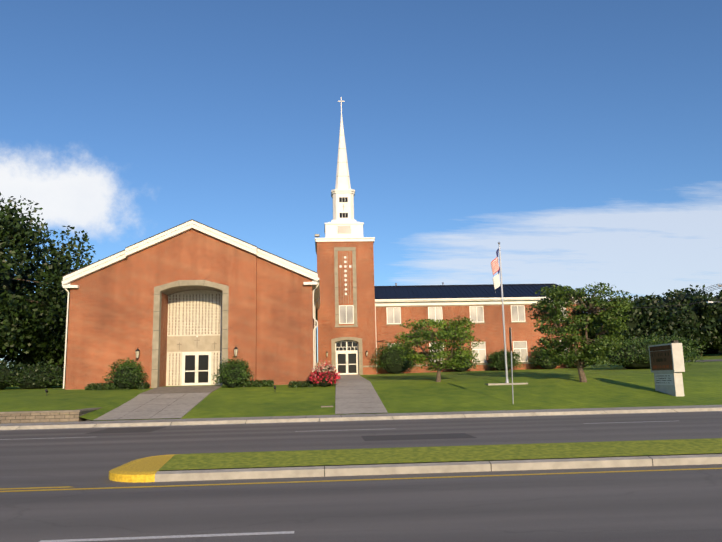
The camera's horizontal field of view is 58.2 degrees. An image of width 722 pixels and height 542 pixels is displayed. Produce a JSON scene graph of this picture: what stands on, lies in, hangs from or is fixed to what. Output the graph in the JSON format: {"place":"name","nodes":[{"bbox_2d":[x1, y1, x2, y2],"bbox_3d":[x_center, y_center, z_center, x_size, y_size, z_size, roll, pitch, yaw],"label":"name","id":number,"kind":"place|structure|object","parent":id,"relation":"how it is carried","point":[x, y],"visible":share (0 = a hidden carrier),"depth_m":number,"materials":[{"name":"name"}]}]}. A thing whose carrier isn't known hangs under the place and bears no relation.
{"place":"outdoors","nodes":[
{"label":"outdoors","id":0,"kind":"place"},
{"bbox_2d":[0,412,721,541],"bbox_3d":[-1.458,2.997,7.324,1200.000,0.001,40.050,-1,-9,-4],"label":"road","id":1,"kind":"structure","parent":0,"point":[667,506],"depth_m":9.90,"materials":[{"name":"grey asphalt"}]},
{"bbox_2d":[86,427,475,440],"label":"road patches","id":2,"kind":"object","parent":1,"relation":"on","point":[365,438],"visible":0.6,"depth_m":19.54,"materials":[{"name":"black asphalt"}]},
{"bbox_2d":[0,405,721,430],"bbox_3d":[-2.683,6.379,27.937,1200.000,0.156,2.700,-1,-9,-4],"label":"sidewalk kerb","id":3,"kind":"structure","parent":1,"relation":"on","point":[335,418],"depth_m":27.55,"materials":[{"name":"concrete"}]},
{"bbox_2d":[0,421,721,541],"bbox_3d":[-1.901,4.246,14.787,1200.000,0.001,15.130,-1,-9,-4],"label":"road markings","id":4,"kind":"object","parent":1,"relation":"on","point":[178,536],"visible":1,"depth_m":11.00,"materials":[{"name":"white paint"}]},
{"bbox_2d":[109,438,721,481],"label":"median","id":5,"kind":"object","parent":1,"relation":"on","point":[146,469],"visible":1,"depth_m":12.26,"materials":[{"name":"plant"}]},
{"bbox_2d":[0,353,721,420],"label":"lawn","id":6,"kind":"structure","parent":0,"point":[605,386],"depth_m":35.19,"materials":[{"name":"green plant"}]},
{"bbox_2d":[0,360,34,389],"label":"shrub","id":7,"kind":"object","parent":6,"relation":"on","point":[6,372],"visible":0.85,"depth_m":41.17,"materials":[{"name":"green plant"}]},
{"bbox_2d":[0,248,40,358],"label":"tree","id":8,"kind":"object","parent":6,"relation":"on","point":[20,272],"depth_m":66.61,"materials":[{"name":"green plant"}]},
{"bbox_2d":[5,361,65,388],"bbox_3d":[-21.377,6.916,42.679,5.433,1.938,4.158,-1,-9,-4],"label":"shrub","id":9,"kind":"object","parent":6,"relation":"on","point":[39,376],"visible":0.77,"depth_m":41.65,"materials":[{"name":"green plant"}]},
{"bbox_2d":[0,257,89,374],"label":"tree","id":10,"kind":"object","parent":6,"relation":"on","point":[49,348],"visible":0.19,"depth_m":63.21,"materials":[{"name":"green plant"}]},
{"bbox_2d":[0,192,99,357],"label":"tree","id":11,"kind":"object","parent":6,"relation":"on","point":[17,233],"visible":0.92,"depth_m":56.57,"materials":[{"name":"green plant"}]},
{"bbox_2d":[84,382,149,389],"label":"hedge","id":12,"kind":"object","parent":6,"relation":"on","point":[104,386],"visible":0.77,"depth_m":39.41,"materials":[{"name":"green plant"}]},
{"bbox_2d":[102,357,147,389],"bbox_3d":[-14.425,6.293,39.507,2.740,2.080,2.279,-1,-9,-4],"label":"entry shrub","id":13,"kind":"object","parent":6,"relation":"on","point":[125,375],"visible":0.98,"depth_m":39.14,"materials":[{"name":"green plant"}]},
{"bbox_2d":[85,385,220,420],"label":"walkway","id":14,"kind":"structure","parent":6,"relation":"on","point":[169,402],"depth_m":33.30,"materials":[{"name":"concrete"}]},
{"bbox_2d":[45,386,332,406],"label":"lawn fixtures","id":15,"kind":"object","parent":6,"relation":"on","point":[46,390],"visible":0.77,"depth_m":36.29,"materials":[{"name":"grey metal"}]},
{"bbox_2d":[151,280,228,387],"bbox_3d":[-10.730,3.955,41.004,4.680,6.790,0.473,-1,-9,-4],"label":"stone arch surround","id":16,"kind":"object","parent":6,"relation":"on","point":[156,338],"visible":0.94,"depth_m":40.96,"materials":[{"name":"stone"}]},
{"bbox_2d":[65,229,316,389],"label":"church sanctuary walls","id":17,"kind":"structure","parent":6,"relation":"on","point":[270,323],"depth_m":41.29,"materials":[{"name":"red brick"}]},
{"bbox_2d":[135,348,139,358],"bbox_3d":[-13.855,5.106,40.241,0.273,0.746,0.388,-1,-9,-4],"label":"lantern","id":18,"kind":"object","parent":17,"relation":"attached to","point":[137,352],"visible":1,"depth_m":40.13,"materials":[{"name":"white glass"}]},
{"bbox_2d":[62,219,319,388],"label":"roof trim","id":19,"kind":"structure","parent":17,"relation":"attached to","point":[68,278],"depth_m":41.64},
{"bbox_2d":[166,290,222,385],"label":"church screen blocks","id":20,"kind":"structure","parent":17,"relation":"attached to","point":[195,313],"depth_m":43.06,"materials":[{"name":"beige concrete"}]},
{"bbox_2d":[182,352,210,385],"bbox_3d":[-10.798,6.440,42.612,1.880,2.220,0.157,-1,-9,-4],"label":"double door","id":21,"kind":"structure","parent":20,"relation":"in","point":[196,368],"depth_m":42.64,"materials":[{"name":"white wood"}]},
{"bbox_2d":[234,347,237,355],"bbox_3d":[-7.827,5.031,40.611,0.273,0.746,0.388,-1,-9,-4],"label":"lantern","id":22,"kind":"object","parent":17,"relation":"attached to","point":[235,351],"visible":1,"depth_m":40.49,"materials":[{"name":"white glass"}]},
{"bbox_2d":[211,356,253,387],"bbox_3d":[-7.890,6.241,39.848,2.646,2.021,2.342,-1,-9,-4],"label":"entry shrub","id":23,"kind":"object","parent":6,"relation":"on","point":[233,373],"visible":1,"depth_m":39.52,"materials":[{"name":"green plant"}]},
{"bbox_2d":[221,379,273,387],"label":"hedge","id":24,"kind":"object","parent":6,"relation":"on","point":[259,383],"visible":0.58,"depth_m":39.93,"materials":[{"name":"green plant"}]},
{"bbox_2d":[288,380,316,387],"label":"groundcover","id":25,"kind":"object","parent":6,"relation":"on","point":[300,384],"visible":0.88,"depth_m":39.48,"materials":[{"name":"green plant"}]},
{"bbox_2d":[308,360,340,386],"bbox_3d":[-2.213,6.292,39.589,2.109,1.734,1.840,-1,-9,-4],"label":"azalea shrub","id":26,"kind":"object","parent":6,"relation":"on","point":[324,374],"visible":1,"depth_m":39.14,"materials":[{"name":"pink plant"}]},
{"bbox_2d":[315,237,376,374],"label":"church tower","id":27,"kind":"structure","parent":6,"relation":"on","point":[364,330],"depth_m":57.72,"materials":[{"name":"red brick"}]},
{"bbox_2d":[324,97,363,237],"bbox_3d":[-1.785,-9.801,62.551,3.620,14.760,3.620,-1,-9,-4],"label":"church steeple","id":28,"kind":"object","parent":27,"relation":"on","point":[343,223],"visible":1,"depth_m":61.01,"materials":[{"name":"white paint"}]},
{"bbox_2d":[334,247,357,326],"bbox_3d":[-1.369,1.406,57.814,2.050,7.200,0.110,-1,-9,-4],"label":"decorative window panel","id":29,"kind":"structure","parent":27,"relation":"attached to","point":[345,314],"depth_m":57.68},
{"bbox_2d":[335,340,357,351],"bbox_3d":[-1.262,6.624,57.373,2.040,0.960,0.105,-1,-9,-4],"label":"transom window","id":30,"kind":"structure","parent":27,"relation":"in","point":[346,345],"depth_m":57.34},
{"bbox_2d":[331,337,362,374],"bbox_3d":[-1.226,7.533,56.965,2.720,3.490,0.373,-1,-9,-4],"label":"stone door surround","id":31,"kind":"object","parent":27,"relation":"attached to","point":[356,339],"visible":0.96,"depth_m":56.89,"materials":[{"name":"beige stone"}]},
{"bbox_2d":[336,351,358,374],"bbox_3d":[-1.226,8.138,57.095,2.000,2.120,0.157,-1,-9,-4],"label":"double door","id":32,"kind":"structure","parent":27,"relation":"in","point":[347,362],"depth_m":57.13,"materials":[{"name":"white wood"}]},
{"bbox_2d":[335,374,387,413],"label":"walkway","id":33,"kind":"structure","parent":6,"relation":"on","point":[356,393],"depth_m":34.41,"materials":[{"name":"concrete"}]},
{"bbox_2d":[370,340,418,373],"bbox_3d":[3.020,7.489,56.923,5.055,3.236,2.600,-1,-9,-4],"label":"shrub","id":34,"kind":"object","parent":6,"relation":"on","point":[391,361],"visible":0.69,"depth_m":56.33,"materials":[{"name":"green plant"}]},
{"bbox_2d":[392,316,484,381],"bbox_3d":[4.951,4.960,40.705,5.935,4.165,5.500,-1,-9,-4],"label":"dogwood tree","id":35,"kind":"object","parent":6,"relation":"on","point":[454,330],"visible":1,"depth_m":40.29,"materials":[{"name":"green plant"}]},
{"bbox_2d":[448,353,480,371],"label":"shrub","id":36,"kind":"object","parent":6,"relation":"on","point":[462,369],"visible":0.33,"depth_m":56.67,"materials":[{"name":"green plant"}]},
{"bbox_2d":[375,297,583,373],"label":"church wing","id":37,"kind":"structure","parent":6,"relation":"on","point":[483,314],"depth_m":58.92,"materials":[{"name":"red brick"}]},
{"bbox_2d":[374,282,567,298],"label":"roof","id":38,"kind":"structure","parent":37,"relation":"on","point":[446,291],"depth_m":61.00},
{"bbox_2d":[487,349,523,370],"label":"shrub","id":39,"kind":"object","parent":6,"relation":"on","point":[498,359],"visible":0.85,"depth_m":56.93,"materials":[{"name":"green plant"}]},
{"bbox_2d":[486,242,527,384],"bbox_3d":[8.576,2.525,39.593,2.400,8.788,1.000,-1,-9,-4],"label":"flagpole","id":40,"kind":"object","parent":6,"relation":"on","point":[495,267],"visible":0.96,"depth_m":39.80,"materials":[{"name":"silver metal"}]},
{"bbox_2d":[509,327,513,403],"bbox_3d":[7.421,4.691,31.910,0.160,3.823,0.640,-2,-10,6],"label":"road sign post","id":41,"kind":"object","parent":6,"relation":"on","point":[510,338],"visible":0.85,"depth_m":31.89,"materials":[{"name":"silver metal"}]},
{"bbox_2d":[526,346,564,368],"bbox_3d":[16.457,7.756,57.847,3.164,2.263,2.897,-8,-11,33],"label":"shrub","id":42,"kind":"object","parent":6,"relation":"on","point":[543,363],"visible":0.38,"depth_m":57.22,"materials":[{"name":"green plant"}]},
{"bbox_2d":[526,282,634,381],"bbox_3d":[13.426,3.860,39.562,6.329,5.974,5.712,-1,-9,-4],"label":"dogwood tree","id":43,"kind":"object","parent":6,"relation":"on","point":[587,308],"visible":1,"depth_m":38.37,"materials":[{"name":"green plant"}]},
{"bbox_2d":[567,350,596,367],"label":"shrub","id":44,"kind":"object","parent":6,"relation":"on","point":[583,366],"visible":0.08,"depth_m":57.47,"materials":[{"name":"green plant"}]},
{"bbox_2d":[592,336,702,368],"bbox_3d":[21.997,6.579,51.593,9.086,2.786,5.824,-1,-9,-4],"label":"hedge","id":45,"kind":"object","parent":6,"relation":"on","point":[632,355],"visible":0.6,"depth_m":50.19,"materials":[{"name":"green plant"}]},
{"bbox_2d":[599,296,703,345],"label":"tree","id":46,"kind":"object","parent":6,"relation":"on","point":[684,323],"visible":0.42,"depth_m":90.49,"materials":[{"name":"green plant"}]},
{"bbox_2d":[648,340,684,395],"bbox_3d":[16.178,5.269,34.271,0.568,3.059,2.400,-1,-9,-4],"label":"church sign","id":47,"kind":"object","parent":6,"relation":"on","point":[667,366],"visible":1,"depth_m":33.66,"materials":[{"name":"white"}]},
{"bbox_2d":[628,333,708,363],"bbox_3d":[25.780,6.941,56.825,6.970,3.158,6.550,4,-11,-28],"label":"hedge","id":48,"kind":"object","parent":6,"relation":"on","point":[680,340],"visible":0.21,"depth_m":56.14,"materials":[{"name":"green plant"}]},
{"bbox_2d":[630,288,721,351],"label":"tree","id":49,"kind":"object","parent":6,"relation":"on","point":[680,303],"visible":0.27,"depth_m":94.65,"materials":[{"name":"green plant"}]},
{"bbox_2d":[674,284,721,355],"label":"tree","id":50,"kind":"object","parent":6,"relation":"on","point":[713,344],"visible":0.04,"depth_m":99.11,"materials":[{"name":"green plant"}]},
{"bbox_2d":[699,290,721,344],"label":"tree","id":51,"kind":"object","parent":6,"relation":"on","point":[720,292],"visible":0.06,"depth_m":97.89,"materials":[{"name":"green plant"}]},
{"bbox_2d":[703,345,721,353],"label":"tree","id":52,"kind":"object","parent":6,"relation":"on","point":[711,351],"visible":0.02,"depth_m":123.30,"materials":[{"name":"green plant"}]},
{"bbox_2d":[0,0,721,368],"label":"sky","id":53,"kind":"structure","parent":0,"point":[582,139],"materials":[{"name":"blue"}]},
{"bbox_2d":[604,284,721,314],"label":"power lines","id":54,"kind":"object","parent":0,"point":[711,301],"visible":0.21,"depth_m":83.12,"materials":[{"name":"black metal"}]},
{"bbox_2d":[688,359,721,361],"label":"side road","id":55,"kind":"structure","parent":0,"point":[708,360],"depth_m":71.17,"materials":[{"name":"grey asphalt"}]},
{"label":"ground","id":56,"kind":"structure","parent":0,"visible":0},
{"bbox_2d":[0,407,102,422],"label":"retaining wall","id":57,"kind":"structure","parent":56,"relation":"on","point":[30,416],"depth_m":28.65,"materials":[{"name":"stone"}]}
]}

